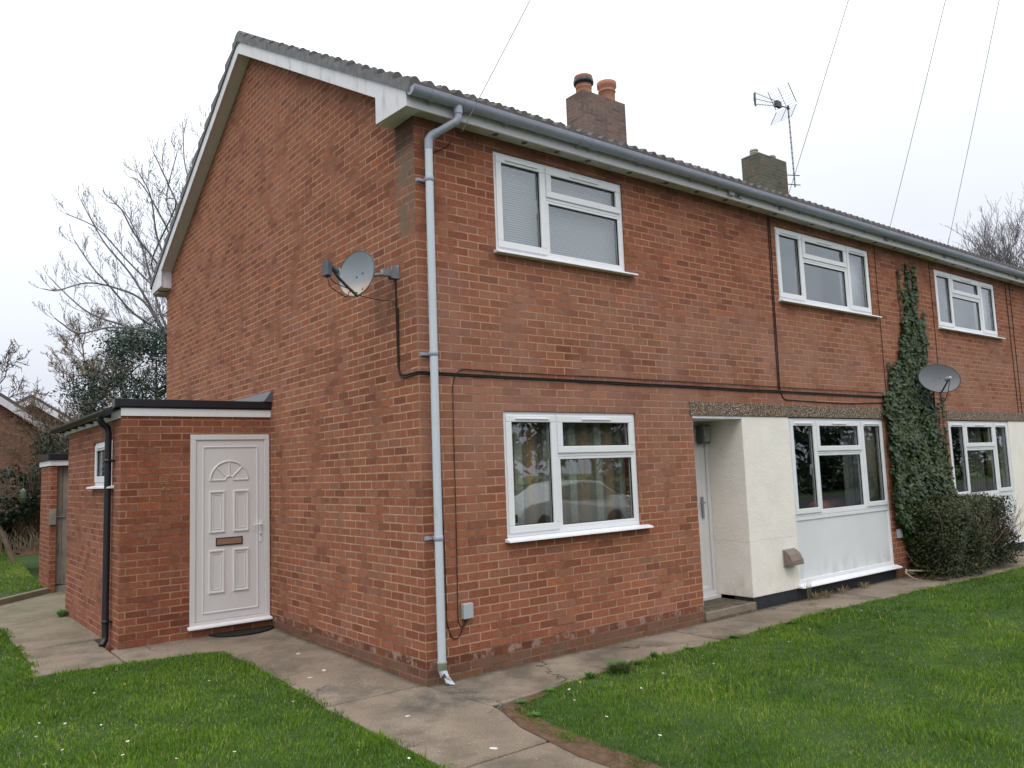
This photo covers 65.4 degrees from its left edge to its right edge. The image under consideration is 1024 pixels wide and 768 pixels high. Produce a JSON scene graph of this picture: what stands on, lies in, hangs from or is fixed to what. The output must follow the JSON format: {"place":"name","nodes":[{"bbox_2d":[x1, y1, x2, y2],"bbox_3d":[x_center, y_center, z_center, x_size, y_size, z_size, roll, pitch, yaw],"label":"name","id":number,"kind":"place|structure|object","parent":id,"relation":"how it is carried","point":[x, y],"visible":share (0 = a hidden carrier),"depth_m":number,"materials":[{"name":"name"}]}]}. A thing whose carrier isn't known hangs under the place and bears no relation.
{"place":"outdoors","nodes":[
{"label":"outdoors","id":0,"kind":"place"},
{"bbox_2d":[0,548,44,597],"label":"back lawn ground","id":1,"kind":"structure","parent":0,"point":[3,594],"depth_m":14.00,"materials":[{"name":"green plant"}]},
{"bbox_2d":[0,461,24,563],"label":"bare tree","id":2,"kind":"object","parent":1,"relation":"on","point":[4,490],"visible":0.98,"depth_m":15.69,"materials":[{"name":"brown plant"}]},
{"bbox_2d":[20,476,25,502],"bbox_3d":[-9.913,2.128,16.186,0.110,0.570,0.107,3,-8,-38],"label":"bird feeder","id":3,"kind":"object","parent":2,"relation":"hanging from","point":[23,499],"visible":0.96,"depth_m":16.14,"materials":[{"name":"green plastic"}]},
{"bbox_2d":[0,470,25,527],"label":"bush","id":4,"kind":"object","parent":1,"relation":"on","point":[4,519],"visible":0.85,"depth_m":17.34,"materials":[{"name":"green plant"}]},
{"bbox_2d":[0,524,39,553],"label":"dry stalks","id":5,"kind":"object","parent":1,"relation":"on","point":[36,541],"visible":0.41,"depth_m":17.04,"materials":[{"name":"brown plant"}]},
{"bbox_2d":[0,457,40,554],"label":"bush","id":6,"kind":"object","parent":1,"relation":"on","point":[32,488],"visible":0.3,"depth_m":18.05,"materials":[{"name":"green plant"}]},
{"bbox_2d":[0,393,67,555],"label":"gabled house","id":7,"kind":"structure","parent":0,"point":[7,407],"depth_m":22.12,"materials":[{"name":"brick"}]},
{"bbox_2d":[0,626,456,767],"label":"lawn grass","id":8,"kind":"structure","parent":0,"point":[241,663],"depth_m":5.98,"materials":[{"name":"green plant"}]},
{"bbox_2d":[16,554,734,759],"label":"ground","id":9,"kind":"structure","parent":0,"point":[30,563],"depth_m":19.01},
{"bbox_2d":[0,588,48,604],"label":"path kerb","id":10,"kind":"structure","parent":9,"relation":"on","point":[23,596],"depth_m":12.49,"materials":[{"name":"concrete"}]},
{"bbox_2d":[0,339,52,401],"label":"bare tree","id":11,"kind":"object","parent":9,"relation":"on","point":[9,352],"visible":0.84,"depth_m":30.68,"materials":[{"name":"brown plant"}]},
{"bbox_2d":[16,395,73,426],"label":"gabled house","id":12,"kind":"structure","parent":9,"relation":"on","point":[55,413],"depth_m":26.89,"materials":[{"name":"tile"}]},
{"bbox_2d":[38,453,68,592],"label":"outbuilding","id":13,"kind":"structure","parent":9,"relation":"on","point":[53,526],"depth_m":13.38,"materials":[{"name":"red brick"}]},
{"bbox_2d":[55,466,67,584],"bbox_3d":[-7.280,2.383,13.615,0.917,1.960,0.050,3,-8,-38],"label":"plank door","id":14,"kind":"structure","parent":13,"relation":"in","point":[62,472],"depth_m":13.40,"materials":[{"name":"wood"}]},
{"bbox_2d":[27,411,83,505],"bbox_3d":[-9.701,2.145,18.249,2.042,3.128,2.049,-3,-6,3],"label":"shrub","id":15,"kind":"object","parent":9,"relation":"on","point":[46,449],"visible":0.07,"depth_m":17.85,"materials":[{"name":"green plant"}]},
{"bbox_2d":[0,303,166,472],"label":"bare tree","id":16,"kind":"object","parent":9,"relation":"on","point":[90,364],"visible":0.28,"depth_m":21.78,"materials":[{"name":"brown plant"}]},
{"bbox_2d":[43,319,166,465],"bbox_3d":[-8.337,1.157,18.352,4.139,5.407,4.159,3,-8,-38],"label":"holly tree","id":17,"kind":"object","parent":9,"relation":"on","point":[125,344],"visible":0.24,"depth_m":17.73,"materials":[{"name":"green plant"}]},
{"bbox_2d":[29,105,208,343],"bbox_3d":[-8.085,-1.450,20.193,6.600,11.559,6.207,-3,-6,4],"label":"bare tree","id":18,"kind":"object","parent":9,"relation":"on","point":[156,315],"visible":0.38,"depth_m":19.43,"materials":[{"name":"grey plant"}]},
{"bbox_2d":[50,391,272,652],"bbox_3d":[-4.690,1.706,10.368,1.852,2.942,3.616,3,-8,-38],"label":"brick porch","id":19,"kind":"object","parent":9,"relation":"on","point":[168,520],"visible":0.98,"depth_m":9.08,"materials":[{"name":"red brick"},{"name":"white upvc"},{"name":"black rubber and plastic"}]},
{"bbox_2d":[86,439,113,488],"bbox_3d":[-4.782,0.945,9.344,0.159,0.553,1.175,3,-8,-38],"label":"window","id":20,"kind":"structure","parent":19,"relation":"in","point":[98,478],"depth_m":9.65,"materials":[{"name":"white plastic"}]},
{"bbox_2d":[187,434,272,630],"bbox_3d":[-3.277,1.675,9.269,0.955,2.173,0.145,3,-8,-38],"label":"door","id":21,"kind":"structure","parent":19,"relation":"in","point":[229,550],"depth_m":9.26,"materials":[{"name":"white plastic"}]},
{"bbox_2d":[150,30,920,686],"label":"terraced house","id":22,"kind":"structure","parent":9,"relation":"on","point":[306,164],"depth_m":8.74,"materials":[{"name":"brick"}]},
{"bbox_2d":[322,250,398,296],"bbox_3d":[-1.384,-0.980,7.088,0.377,0.444,0.879,-8,-8,43],"label":"satellite dish","id":23,"kind":"object","parent":22,"relation":"attached to","point":[355,273],"visible":1,"depth_m":7.12,"materials":[{"name":"grey metal"}]},
{"bbox_2d":[327,276,396,307],"bbox_3d":[-1.367,-0.781,7.062,0.196,0.178,0.846,-7,-8,36],"label":"cable","id":24,"kind":"object","parent":23,"relation":"attached to","point":[359,295],"visible":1,"depth_m":6.96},
{"bbox_2d":[415,105,462,684],"bbox_3d":[-0.580,0.003,7.003,0.446,5.096,0.117,-3,-6,6],"label":"downpipe","id":25,"kind":"object","parent":22,"relation":"attached to","point":[428,180],"visible":1,"depth_m":6.96,"materials":[{"name":"grey plastic"}]},
{"bbox_2d":[433,141,465,638],"bbox_3d":[-0.575,-0.030,7.170,0.241,4.520,0.020,3,-8,-38],"label":"cable","id":26,"kind":"object","parent":22,"relation":"attached to","point":[442,515],"visible":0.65,"depth_m":6.97,"materials":[{"name":"plastic"}]},
{"bbox_2d":[461,602,473,618],"bbox_3d":[-0.393,1.997,7.025,0.106,0.132,0.044,3,-8,-38],"label":"junction box","id":27,"kind":"object","parent":22,"relation":"attached to","point":[467,611],"visible":1,"depth_m":7.00,"materials":[{"name":"grey plastic"}]},
{"bbox_2d":[501,165,615,264],"bbox_3d":[0.461,-1.741,8.394,1.740,1.012,0.021,3,-8,-38],"label":"venetian blind","id":28,"kind":"object","parent":22,"relation":"attached to","point":[569,242],"visible":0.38,"depth_m":8.43,"materials":[{"name":"grey plastic"}]},
{"bbox_2d":[493,151,637,276],"bbox_3d":[0.558,-1.738,8.333,1.934,1.038,0.184,3,-8,-38],"label":"window","id":29,"kind":"structure","parent":22,"relation":"in","point":[544,173],"depth_m":8.21,"materials":[{"name":"white plastic"}]},
{"bbox_2d":[511,423,626,524],"bbox_3d":[0.533,0.935,8.184,1.790,1.420,0.047,3,-8,-38],"label":"curtain","id":30,"kind":"object","parent":22,"relation":"hanging from","point":[593,489],"visible":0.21,"depth_m":8.25,"materials":[{"name":"beige fabric"}]},
{"bbox_2d":[503,411,653,542],"bbox_3d":[0.669,0.898,8.060,1.943,1.225,0.184,3,-8,-38],"label":"window","id":31,"kind":"structure","parent":22,"relation":"in","point":[555,528],"depth_m":7.93,"materials":[{"name":"white plastic"}]},
{"bbox_2d":[395,278,884,396],"bbox_3d":[2.265,-0.397,9.689,8.168,0.941,0.385,3,-8,-38],"label":"cable","id":32,"kind":"object","parent":22,"relation":"attached to","point":[591,380],"visible":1,"depth_m":8.15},
{"bbox_2d":[397,308,883,397],"bbox_3d":[2.279,-0.240,9.662,8.167,0.660,0.358,3,-8,-38],"label":"cable","id":33,"kind":"object","parent":22,"relation":"attached to","point":[595,382],"visible":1,"depth_m":8.20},
{"bbox_2d":[452,369,882,626],"bbox_3d":[2.551,1.128,9.471,7.774,2.301,0.008,3,-8,-38],"label":"cable","id":34,"kind":"object","parent":22,"relation":"attached to","point":[580,376],"visible":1,"depth_m":7.62,"materials":[{"name":"black plastic"}]},
{"bbox_2d":[693,422,721,600],"bbox_3d":[2.163,1.557,9.803,0.922,2.191,0.130,3,-8,-38],"label":"door","id":35,"kind":"structure","parent":22,"relation":"in","point":[701,450],"depth_m":10.00,"materials":[{"name":"white plastic"}]},
{"bbox_2d":[727,190,734,196],"bbox_3d":[2.692,-2.358,9.808,0.090,0.090,0.044,3,-8,-38],"label":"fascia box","id":36,"kind":"object","parent":22,"relation":"attached to","point":[731,193],"visible":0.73,"depth_m":9.79,"materials":[{"name":"grey plastic"}]},
{"bbox_2d":[767,217,778,391],"bbox_3d":[3.417,-1.059,10.449,0.046,2.330,0.010,3,-8,-38],"label":"cable","id":37,"kind":"object","parent":22,"relation":"attached to","point":[772,304],"visible":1,"depth_m":10.44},
{"bbox_2d":[779,242,822,301],"bbox_3d":[3.978,-1.535,11.505,1.780,1.020,0.009,3,-8,-38],"label":"curtain","id":38,"kind":"object","parent":22,"relation":"hanging from","point":[813,284],"visible":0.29,"depth_m":11.66,"materials":[{"name":"white fabric"}]},
{"bbox_2d":[768,217,884,403],"bbox_3d":[4.481,-0.948,11.268,2.676,2.456,0.011,3,-8,-38],"label":"cable","id":39,"kind":"object","parent":22,"relation":"attached to","point":[777,342],"visible":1,"depth_m":10.51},
{"bbox_2d":[807,498,845,507],"bbox_3d":[4.698,1.982,11.842,0.835,0.550,0.344,3,-8,-38],"label":"armchair back","id":40,"kind":"object","parent":22,"relation":"in","point":[832,502],"visible":0.31,"depth_m":11.81,"materials":[{"name":"brown leather"}]},
{"bbox_2d":[774,227,881,317],"bbox_3d":[4.512,-1.556,11.409,2.587,1.038,0.184,3,-8,-38],"label":"window","id":41,"kind":"structure","parent":22,"relation":"in","point":[802,258],"depth_m":11.34,"materials":[{"name":"white plastic"}]},
{"bbox_2d":[788,418,902,588],"bbox_3d":[4.590,1.562,11.039,2.562,2.170,0.194,3,-8,-38],"label":"window","id":42,"kind":"structure","parent":22,"relation":"in","point":[835,544],"depth_m":10.97,"materials":[{"name":"white plastic"}]},
{"bbox_2d":[837,251,861,306],"bbox_3d":[5.108,-1.518,12.056,0.600,1.020,0.026,3,-8,-39],"label":"curtain","id":43,"kind":"object","parent":22,"relation":"hanging from","point":[855,280],"visible":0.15,"depth_m":12.13,"materials":[{"name":"white fabric"}]},
{"bbox_2d":[839,426,860,505],"bbox_3d":[4.937,1.149,11.629,0.400,1.500,0.051,2,-7,-35],"label":"curtain","id":44,"kind":"object","parent":22,"relation":"hanging from","point":[851,477],"visible":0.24,"depth_m":11.59,"materials":[{"name":"grey fabric"}]},
{"bbox_2d":[864,427,881,500],"bbox_3d":[5.316,1.154,11.805,0.415,1.500,0.020,3,-8,-39],"label":"curtain","id":45,"kind":"object","parent":22,"relation":"hanging from","point":[872,464],"visible":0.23,"depth_m":11.82,"materials":[{"name":"grey fabric"}]},
{"bbox_2d":[874,249,886,391],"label":"cable","id":46,"kind":"object","parent":22,"relation":"attached to","point":[880,321],"visible":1,"depth_m":12.15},
{"bbox_2d":[896,529,902,537],"bbox_3d":[5.733,2.210,11.801,0.112,0.130,0.044,3,-8,-38],"label":"junction box","id":47,"kind":"object","parent":22,"relation":"attached to","point":[899,533],"visible":1,"depth_m":11.77,"materials":[{"name":"grey plastic"}]},
{"bbox_2d":[882,262,960,574],"bbox_3d":[6.379,0.448,12.453,2.160,4.970,0.262,3,-8,-38],"label":"ivy","id":48,"kind":"object","parent":22,"relation":"attached to","point":[910,411],"visible":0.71,"depth_m":12.36,"materials":[{"name":"green plant"}]},
{"bbox_2d":[741,149,1023,552],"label":"terraced house","id":49,"kind":"structure","parent":9,"relation":"on","point":[980,362],"depth_m":14.40,"materials":[{"name":"brick"}]},
{"bbox_2d":[753,83,799,186],"bbox_3d":[6.040,-5.740,18.269,1.532,2.327,0.560,3,-8,-38],"label":"television aerial","id":50,"kind":"object","parent":49,"relation":"attached to","point":[777,104],"visible":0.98,"depth_m":18.52,"materials":[{"name":"metal"}]},
{"bbox_2d":[928,261,941,403],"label":"cable","id":51,"kind":"object","parent":49,"relation":"attached to","point":[933,316],"visible":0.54,"depth_m":13.28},
{"bbox_2d":[918,364,960,426],"bbox_3d":[6.720,0.224,12.439,0.494,1.085,0.766,-8,-8,43],"label":"satellite dish","id":52,"kind":"object","parent":49,"relation":"attached to","point":[933,378],"visible":1,"depth_m":12.44,"materials":[{"name":"grey metal"}]},
{"bbox_2d":[934,379,949,408],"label":"cable","id":53,"kind":"object","parent":52,"relation":"hanging from","point":[945,398],"visible":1,"depth_m":12.20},
{"bbox_2d":[937,278,975,329],"bbox_3d":[7.924,-1.370,14.424,2.400,1.020,0.009,3,-8,-38],"label":"curtain","id":54,"kind":"object","parent":49,"relation":"hanging from","point":[964,316],"visible":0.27,"depth_m":14.63,"materials":[{"name":"white fabric"}]},
{"bbox_2d":[933,269,1005,339],"bbox_3d":[8.125,-1.390,14.221,2.587,1.038,0.184,3,-8,-38],"label":"window","id":55,"kind":"structure","parent":49,"relation":"in","point":[949,278],"depth_m":14.20,"materials":[{"name":"white plastic"}]},
{"bbox_2d":[967,427,985,491],"bbox_3d":[8.251,1.302,14.213,0.550,1.500,0.045,2,-7,-35],"label":"curtain","id":56,"kind":"object","parent":49,"relation":"hanging from","point":[976,470],"visible":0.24,"depth_m":14.20,"materials":[{"name":"grey fabric"}]},
{"bbox_2d":[972,286,988,329],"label":"curtain","id":57,"kind":"object","parent":49,"relation":"hanging from","point":[984,309],"visible":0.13,"depth_m":14.97,"materials":[{"name":"white fabric"}]},
{"bbox_2d":[948,421,1023,541],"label":"window","id":58,"kind":"structure","parent":49,"relation":"in","point":[992,445],"depth_m":14.19,"materials":[{"name":"white plastic"}]},
{"bbox_2d":[983,427,1002,489],"bbox_3d":[8.802,1.325,14.620,0.580,1.500,0.032,3,-8,-37],"label":"curtain","id":59,"kind":"object","parent":49,"relation":"hanging from","point":[988,461],"visible":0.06,"depth_m":14.53,"materials":[{"name":"grey fabric"}]},
{"bbox_2d":[999,436,1001,448],"bbox_3d":[8.904,1.061,14.537,0.135,0.240,0.003,3,-8,-38],"label":"sticker","id":60,"kind":"object","parent":49,"relation":"attached to","point":[1000,441],"visible":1,"depth_m":14.53,"materials":[{"name":"white paper"}]},
{"bbox_2d":[1004,282,1019,418],"bbox_3d":[9.502,-0.625,15.163,0.023,2.660,0.010,3,-8,-38],"label":"cable","id":61,"kind":"object","parent":49,"relation":"attached to","point":[1011,348],"visible":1,"depth_m":15.17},
{"bbox_2d":[1009,285,1022,413],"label":"cable","id":62,"kind":"object","parent":49,"relation":"attached to","point":[1015,348],"visible":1,"depth_m":15.28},
{"bbox_2d":[939,182,1023,267],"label":"distant tree","id":63,"kind":"object","parent":9,"relation":"on","point":[992,250],"visible":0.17,"depth_m":33.58,"materials":[{"name":"grey plant"}]},
{"bbox_2d":[973,234,1023,268],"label":"distant tree","id":64,"kind":"object","parent":9,"relation":"on","point":[996,255],"visible":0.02,"depth_m":33.77,"materials":[{"name":"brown plant"}]},
{"bbox_2d":[998,210,1023,265],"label":"distant tree","id":65,"kind":"object","parent":9,"relation":"on","point":[1013,236],"visible":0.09,"depth_m":34.67,"materials":[{"name":"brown plant"}]},
{"bbox_2d":[0,550,1023,767],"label":"path","id":66,"kind":"structure","parent":0,"point":[466,722],"depth_m":7.30,"materials":[{"name":"concrete"}]},
{"bbox_2d":[57,609,68,616],"bbox_3d":[-6.040,3.074,10.720,0.221,0.119,0.204,3,-8,-38],"label":"weed","id":67,"kind":"object","parent":66,"relation":"on","point":[62,613],"visible":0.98,"depth_m":10.70,"materials":[{"name":"green plant"}]},
{"bbox_2d":[209,625,273,636],"bbox_3d":[-3.037,2.829,9.101,0.739,0.014,0.300,3,-8,-38],"label":"doormat","id":68,"kind":"object","parent":66,"relation":"on","point":[255,630],"visible":1,"depth_m":9.06,"materials":[{"name":"black rubber"}]},
{"bbox_2d":[905,552,938,579],"bbox_3d":[6.181,2.657,11.810,1.327,0.358,0.340,1,-7,-30],"label":"ivy root","id":69,"kind":"object","parent":66,"relation":"on","point":[908,573],"visible":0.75,"depth_m":11.63,"materials":[{"name":"brown plant"}]},
{"bbox_2d":[915,572,959,580],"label":"leaf litter","id":70,"kind":"object","parent":66,"relation":"on","point":[930,578],"visible":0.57,"depth_m":11.49,"materials":[{"name":"brown plant"}]},
{"bbox_2d":[906,488,1023,578],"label":"hedge","id":71,"kind":"object","parent":66,"relation":"on","point":[965,536],"visible":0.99,"depth_m":11.75,"materials":[{"name":"green plant"}]},
{"bbox_2d":[0,0,1023,418],"label":"sky","id":72,"kind":"structure","parent":0,"point":[85,84],"materials":[{"name":"white"}]},
{"bbox_2d":[508,566,1023,767],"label":"lawn ground","id":73,"kind":"structure","parent":0,"point":[883,750],"depth_m":6.01,"materials":[{"name":"green plant"}]},
{"bbox_2d":[543,687,556,691],"bbox_3d":[0.302,2.464,6.422,0.129,0.024,0.135,3,-8,-38],"label":"weed","id":74,"kind":"object","parent":73,"relation":"on","point":[548,689],"visible":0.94,"depth_m":6.44,"materials":[{"name":"green plant"}]},
{"bbox_2d":[501,692,663,767],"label":"soil edge","id":75,"kind":"object","parent":73,"relation":"on","point":[587,750],"visible":0.91,"depth_m":5.18,"materials":[{"name":"brown soil"}]},
{"bbox_2d":[514,699,527,703],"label":"weed","id":76,"kind":"object","parent":75,"relation":"on","point":[520,701],"visible":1,"depth_m":6.13,"materials":[{"name":"green plant"}]},
{"bbox_2d":[525,711,541,716],"bbox_3d":[0.159,2.402,5.796,0.131,0.024,0.132,3,-8,-38],"label":"weed","id":77,"kind":"object","parent":75,"relation":"on","point":[533,713],"visible":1,"depth_m":5.81,"materials":[{"name":"green plant"}]},
{"bbox_2d":[583,670,595,678],"bbox_3d":[0.661,2.472,6.784,0.132,0.060,0.123,-2,-6,-3],"label":"weed","id":78,"kind":"object","parent":73,"relation":"on","point":[590,675],"visible":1,"depth_m":6.79,"materials":[{"name":"green plant"}]},
{"bbox_2d":[605,658,633,672],"bbox_3d":[0.943,2.461,6.969,0.317,0.100,0.310,-2,-6,-1],"label":"weed","id":79,"kind":"object","parent":73,"relation":"on","point":[622,665],"visible":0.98,"depth_m":6.95,"materials":[{"name":"green plant"}]},
{"bbox_2d":[648,650,658,657],"bbox_3d":[1.310,2.511,7.407,0.108,0.065,0.131,-1,-6,-13],"label":"weed","id":80,"kind":"object","parent":73,"relation":"on","point":[653,654],"visible":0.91,"depth_m":7.38,"materials":[{"name":"green plant"}]},
{"bbox_2d":[805,582,810,600],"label":"dry grass","id":81,"kind":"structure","parent":0,"point":[809,597],"depth_m":10.10,"materials":[{"name":"plant"}]},
{"bbox_2d":[810,591,824,599],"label":"dry grass","id":82,"kind":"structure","parent":0,"point":[816,596],"depth_m":10.19,"materials":[{"name":"plant"}]},
{"bbox_2d":[822,591,833,597],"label":"dry grass","id":83,"kind":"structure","parent":0,"point":[827,595],"depth_m":10.25,"materials":[{"name":"plant"}]},
{"bbox_2d":[834,585,848,593],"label":"dry grass","id":84,"kind":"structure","parent":0,"point":[842,590],"depth_m":10.53,"materials":[{"name":"plant"}]},
{"bbox_2d":[857,582,867,588],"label":"dry grass","id":85,"kind":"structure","parent":0,"point":[863,587],"depth_m":10.89,"materials":[{"name":"plant"}]},
{"bbox_3d":[4.146,-3.791,3.275,0.300,11.900,0.300,3,-8,-38],"label":"telegraph pole","id":86,"kind":"object","parent":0,"visible":0},
{"bbox_2d":[462,0,529,130],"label":"telephone wire","id":87,"kind":"object","parent":86,"relation":"attached to","point":[496,64],"visible":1,"depth_m":7.07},
{"bbox_2d":[787,0,848,198],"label":"telephone wire","id":88,"kind":"object","parent":86,"relation":"attached to","point":[818,97],"visible":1,"depth_m":9.44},
{"bbox_2d":[887,0,945,237],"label":"telephone wire","id":89,"kind":"object","parent":86,"relation":"attached to","point":[918,111],"visible":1,"depth_m":10.43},
{"bbox_2d":[945,2,998,256],"bbox_3d":[5.529,-5.691,8.575,0.007,6.206,10.725,-4,-6,17],"label":"telephone wire","id":90,"kind":"object","parent":86,"relation":"attached to","point":[974,119],"visible":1,"depth_m":11.11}
]}

